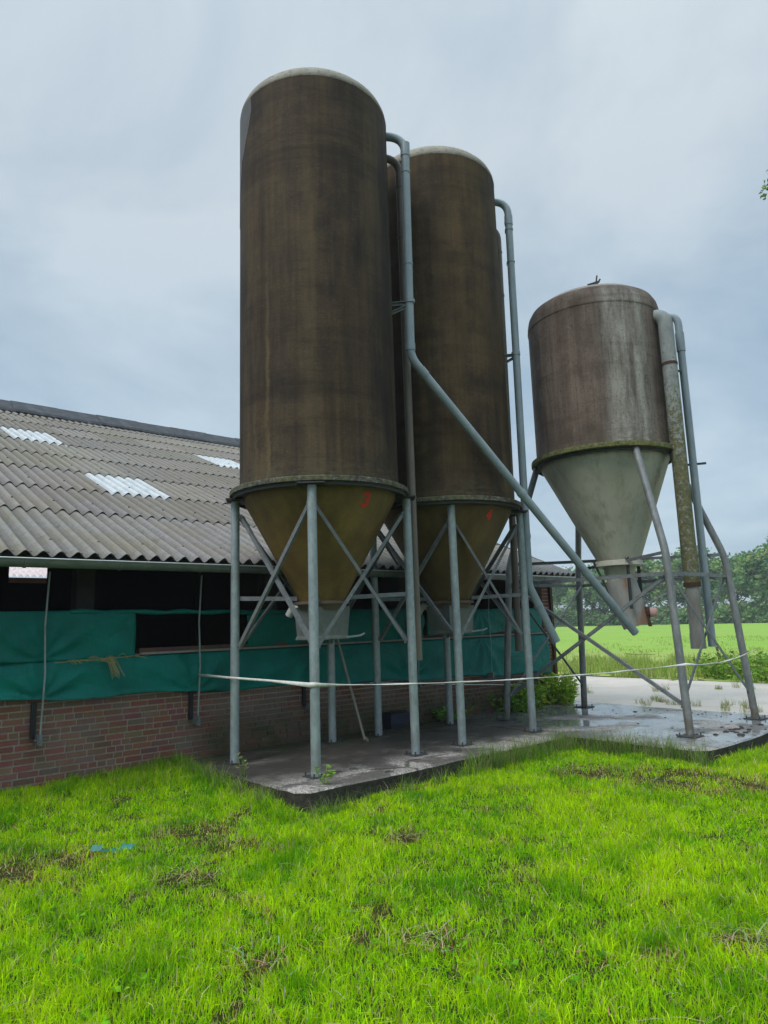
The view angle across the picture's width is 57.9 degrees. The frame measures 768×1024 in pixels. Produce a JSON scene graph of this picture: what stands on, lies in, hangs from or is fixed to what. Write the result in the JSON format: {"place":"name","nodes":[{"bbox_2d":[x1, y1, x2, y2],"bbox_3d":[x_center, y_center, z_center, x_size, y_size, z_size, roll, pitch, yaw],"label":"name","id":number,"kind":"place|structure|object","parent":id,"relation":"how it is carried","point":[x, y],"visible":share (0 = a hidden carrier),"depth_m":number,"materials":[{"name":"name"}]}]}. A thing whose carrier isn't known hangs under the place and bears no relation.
{"place":"outdoors","nodes":[
{"label":"outdoors","id":0,"kind":"place"},
{"bbox_2d":[192,721,564,811],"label":"pavement","id":1,"kind":"structure","parent":0,"point":[357,763],"depth_m":7.83,"materials":[{"name":"concrete"}]},
{"bbox_2d":[235,752,248,775],"bbox_3d":[-1.467,2.622,7.233,0.128,0.243,0.175,6,-12,-40],"label":"weed","id":2,"kind":"object","parent":1,"relation":"on","point":[245,765],"visible":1,"depth_m":7.24,"materials":[{"name":"green plant"}]},
{"bbox_2d":[313,764,335,784],"bbox_3d":[-0.574,2.534,6.699,0.237,0.190,0.139,-2,-9,0],"label":"weed","id":3,"kind":"object","parent":1,"relation":"on","point":[326,774],"visible":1,"depth_m":6.69,"materials":[{"name":"green plant"}]},
{"bbox_2d":[336,639,368,741],"bbox_3d":[-0.433,2.326,9.214,0.431,1.413,0.074,-3,-9,10],"label":"pole","id":4,"kind":"object","parent":1,"relation":"on","point":[365,739],"visible":0.82,"depth_m":9.19,"materials":[{"name":"grey metal"}]},
{"bbox_2d":[382,710,409,728],"bbox_3d":[0.158,3.063,10.261,0.375,0.240,0.255,6,-12,-40],"label":"crate","id":5,"kind":"object","parent":1,"relation":"on","point":[395,719],"visible":0.91,"depth_m":10.16,"materials":[{"name":"black plastic"}]},
{"bbox_2d":[222,67,638,779],"bbox_3d":[0.584,-1.260,9.626,5.518,8.540,2.180,4,-11,-32],"label":"tall silo","id":6,"kind":"object","parent":1,"relation":"on","point":[318,491],"visible":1,"depth_m":8.13,"materials":[{"name":"brown metal"}]},
{"bbox_2d":[198,649,754,687],"bbox_3d":[1.759,1.917,8.467,7.826,0.165,1.533,0,-9,-13],"label":"barrier tape","id":7,"kind":"object","parent":6,"relation":"attached to","point":[309,684],"visible":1,"depth_m":7.74,"materials":[{"name":"white plastic"}]},
{"bbox_2d":[368,146,559,746],"bbox_3d":[0.884,-1.179,10.184,2.257,8.540,2.179,-8,-11,35],"label":"tall silo","id":8,"kind":"object","parent":1,"relation":"on","point":[468,505],"visible":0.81,"depth_m":9.57,"materials":[{"name":"brown metal"}]},
{"bbox_2d":[0,653,767,1023],"bbox_3d":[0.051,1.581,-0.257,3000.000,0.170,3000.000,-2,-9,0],"label":"ground","id":9,"kind":"structure","parent":0,"point":[14,873],"depth_m":4.04,"materials":[{"name":"green plant"}]},
{"bbox_2d":[90,842,134,852],"bbox_3d":[-2.032,2.511,5.186,0.322,0.042,0.159,-2,-9,0],"label":"plastic scrap","id":10,"kind":"object","parent":9,"relation":"on","point":[123,845],"visible":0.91,"depth_m":5.21,"materials":[{"name":"teal plastic"}]},
{"bbox_2d":[0,399,575,791],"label":"barn","id":11,"kind":"structure","parent":9,"relation":"on","point":[119,529],"depth_m":9.33,"materials":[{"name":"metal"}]},
{"bbox_2d":[8,567,46,583],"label":"shed","id":12,"kind":"structure","parent":11,"relation":"in","point":[29,571],"depth_m":23.17,"materials":[{"name":"white"}]},
{"bbox_2d":[55,653,146,678],"bbox_3d":[-3.085,1.702,7.628,0.992,0.282,0.045,6,-12,-40],"label":"straw","id":13,"kind":"object","parent":11,"relation":"attached to","point":[112,658],"visible":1,"depth_m":7.67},
{"bbox_2d":[0,758,767,1023],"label":"dead stalk","id":14,"kind":"object","parent":9,"relation":"on","point":[732,936],"visible":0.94,"depth_m":3.62,"materials":[{"name":"brown plant"}]},
{"bbox_2d":[13,752,767,1023],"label":"weed","id":15,"kind":"object","parent":9,"relation":"on","point":[106,1020],"visible":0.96,"depth_m":3.68,"materials":[{"name":"green plant"}]},
{"bbox_2d":[177,720,723,817],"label":"grass","id":16,"kind":"structure","parent":9,"relation":"on","point":[558,744],"depth_m":7.90,"materials":[{"name":"green plant"}]},
{"bbox_2d":[759,170,767,199],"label":"tree","id":17,"kind":"object","parent":9,"relation":"on","point":[764,194],"visible":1,"depth_m":9.58,"materials":[{"name":"green plant"}]},
{"bbox_2d":[0,0,767,613],"label":"sky","id":18,"kind":"structure","parent":0,"point":[625,142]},
{"bbox_2d":[440,701,767,763],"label":"pavement","id":19,"kind":"structure","parent":0,"point":[600,716],"depth_m":9.85,"materials":[{"name":"concrete"}]},
{"bbox_2d":[433,705,474,720],"bbox_3d":[1.071,3.135,10.815,0.666,0.253,0.402,-2,-9,0],"label":"weed","id":20,"kind":"object","parent":19,"relation":"on","point":[441,715],"visible":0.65,"depth_m":10.77,"materials":[{"name":"green plant"}]},
{"bbox_2d":[486,691,538,712],"bbox_3d":[2.262,3.188,11.700,0.917,0.340,0.734,-10,-12,40],"label":"weed","id":21,"kind":"object","parent":19,"relation":"on","point":[513,705],"visible":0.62,"depth_m":11.64,"materials":[{"name":"green plant"}]},
{"bbox_2d":[503,681,547,709],"bbox_3d":[2.425,3.166,12.027,0.837,0.509,0.936,-2,-9,0],"label":"shrub","id":22,"kind":"object","parent":19,"relation":"on","point":[540,694],"visible":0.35,"depth_m":11.84,"materials":[{"name":"green plant"}]},
{"bbox_2d":[533,672,578,704],"bbox_3d":[3.093,3.195,12.589,0.877,0.582,0.977,-2,-9,0],"label":"shrub","id":23,"kind":"object","parent":19,"relation":"on","point":[563,692],"visible":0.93,"depth_m":12.42,"materials":[{"name":"green plant"}]},
{"bbox_2d":[495,275,767,738],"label":"silo","id":24,"kind":"object","parent":19,"relation":"on","point":[609,426],"visible":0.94,"depth_m":10.35,"materials":[{"name":"grey metal"}]},
{"bbox_2d":[540,709,766,735],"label":"muck","id":25,"kind":"object","parent":19,"relation":"on","point":[738,734],"visible":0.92,"depth_m":9.06,"materials":[{"name":"brown soil"}]},
{"bbox_2d":[551,623,767,682],"bbox_3d":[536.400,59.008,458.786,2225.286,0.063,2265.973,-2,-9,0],"label":"field","id":26,"kind":"structure","parent":0,"point":[614,635],"depth_m":43.45,"materials":[{"name":"green plant"}]},
{"bbox_2d":[552,583,564,609],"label":"tree","id":27,"kind":"object","parent":26,"relation":"on","point":[556,602],"visible":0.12,"depth_m":151.39,"materials":[{"name":"green plant"}]},
{"bbox_2d":[553,607,577,626],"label":"bush","id":28,"kind":"object","parent":26,"relation":"on","point":[563,625],"visible":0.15,"depth_m":141.76,"materials":[{"name":"green plant"}]},
{"bbox_2d":[552,566,592,609],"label":"tree","id":29,"kind":"object","parent":26,"relation":"on","point":[560,591],"visible":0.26,"depth_m":147.95,"materials":[{"name":"green plant"}]},
{"bbox_2d":[554,605,593,625],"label":"bush","id":30,"kind":"object","parent":26,"relation":"on","point":[569,610],"visible":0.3,"depth_m":142.41,"materials":[{"name":"green plant"}]},
{"bbox_2d":[566,569,609,610],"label":"tree","id":31,"kind":"object","parent":26,"relation":"on","point":[587,594],"visible":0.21,"depth_m":143.46,"materials":[{"name":"green plant"}]},
{"bbox_2d":[583,563,597,608],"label":"tree","id":32,"kind":"object","parent":26,"relation":"on","point":[588,565],"visible":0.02,"depth_m":170.24,"materials":[{"name":"green plant"}]},
{"bbox_2d":[575,612,610,625],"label":"bush","id":33,"kind":"object","parent":26,"relation":"on","point":[592,621],"visible":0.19,"depth_m":139.99,"materials":[{"name":"green plant"}]},
{"bbox_2d":[577,606,613,622],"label":"bush","id":34,"kind":"object","parent":26,"relation":"on","point":[590,614],"visible":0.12,"depth_m":143.05,"materials":[{"name":"green plant"}]},
{"bbox_2d":[593,568,612,612],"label":"tree","id":35,"kind":"object","parent":26,"relation":"on","point":[600,581],"visible":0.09,"depth_m":140.35,"materials":[{"name":"green plant"}]},
{"bbox_2d":[594,606,649,625],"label":"bush","id":36,"kind":"object","parent":26,"relation":"on","point":[614,621],"visible":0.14,"depth_m":134.55,"materials":[{"name":"green plant"}]},
{"bbox_2d":[643,603,668,624],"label":"bush","id":37,"kind":"object","parent":26,"relation":"on","point":[661,608],"visible":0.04,"depth_m":130.02,"materials":[{"name":"green plant"}]},
{"bbox_2d":[635,559,677,606],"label":"tree","id":38,"kind":"object","parent":26,"relation":"on","point":[656,588],"visible":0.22,"depth_m":134.99,"materials":[{"name":"green plant"}]},
{"bbox_2d":[557,650,767,682],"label":"grass","id":39,"kind":"structure","parent":26,"relation":"on","point":[594,663],"depth_m":19.11,"materials":[{"name":"green plant"}]},
{"bbox_2d":[641,559,686,607],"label":"tree","id":40,"kind":"object","parent":26,"relation":"on","point":[661,569],"visible":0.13,"depth_m":133.95,"materials":[{"name":"green plant"}]},
{"bbox_2d":[644,605,686,624],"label":"bush","id":41,"kind":"object","parent":26,"relation":"on","point":[658,619],"visible":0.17,"depth_m":125.92,"materials":[{"name":"green plant"}]},
{"bbox_2d":[665,545,714,606],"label":"tree","id":42,"kind":"object","parent":26,"relation":"on","point":[677,561],"visible":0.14,"depth_m":130.21,"materials":[{"name":"green plant"}]},
{"bbox_2d":[660,604,723,624],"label":"bush","id":43,"kind":"object","parent":26,"relation":"on","point":[683,617],"visible":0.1,"depth_m":120.79,"materials":[{"name":"green plant"}]},
{"bbox_2d":[698,547,729,604],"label":"tree","id":44,"kind":"object","parent":26,"relation":"on","point":[712,584],"visible":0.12,"depth_m":126.16,"materials":[{"name":"green plant"}]},
{"bbox_2d":[702,600,740,623],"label":"bush","id":45,"kind":"object","parent":26,"relation":"on","point":[722,604],"visible":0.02,"depth_m":117.12,"materials":[{"name":"green plant"}]},
{"bbox_2d":[691,651,767,679],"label":"nettle","id":46,"kind":"object","parent":26,"relation":"on","point":[715,672],"visible":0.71,"depth_m":16.62,"materials":[{"name":"green plant"}]},
{"bbox_2d":[710,552,756,603],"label":"tree","id":47,"kind":"object","parent":26,"relation":"on","point":[716,564],"visible":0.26,"depth_m":121.13,"materials":[{"name":"green plant"}]},
{"bbox_2d":[703,597,766,623],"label":"bush","id":48,"kind":"object","parent":26,"relation":"on","point":[723,615],"visible":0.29,"depth_m":112.60,"materials":[{"name":"green plant"}]},
{"bbox_2d":[731,598,767,622],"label":"bush","id":49,"kind":"object","parent":26,"relation":"on","point":[760,610],"visible":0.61,"depth_m":109.03,"materials":[{"name":"green plant"}]},
{"bbox_2d":[732,545,767,603],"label":"tree","id":50,"kind":"object","parent":26,"relation":"on","point":[748,566],"visible":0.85,"depth_m":112.11,"materials":[{"name":"green plant"}]},
{"bbox_2d":[748,651,767,682],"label":"nettle","id":51,"kind":"object","parent":26,"relation":"on","point":[763,676],"visible":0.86,"depth_m":15.28,"materials":[{"name":"green plant"}]},
{"bbox_2d":[749,536,767,593],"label":"tree","id":52,"kind":"object","parent":26,"relation":"on","point":[765,563],"visible":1,"depth_m":109.19,"materials":[{"name":"green plant"}]},
{"bbox_2d":[751,612,767,622],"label":"bush","id":53,"kind":"object","parent":26,"relation":"on","point":[765,619],"visible":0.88,"depth_m":106.00,"materials":[{"name":"green plant"}]},
{"bbox_2d":[559,675,767,714],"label":"road","id":54,"kind":"structure","parent":0,"point":[630,691],"depth_m":13.62,"materials":[{"name":"concrete"}]},
{"bbox_2d":[575,682,762,712],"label":"grass","id":55,"kind":"structure","parent":0,"point":[726,704],"depth_m":11.88,"materials":[{"name":"green plant"}]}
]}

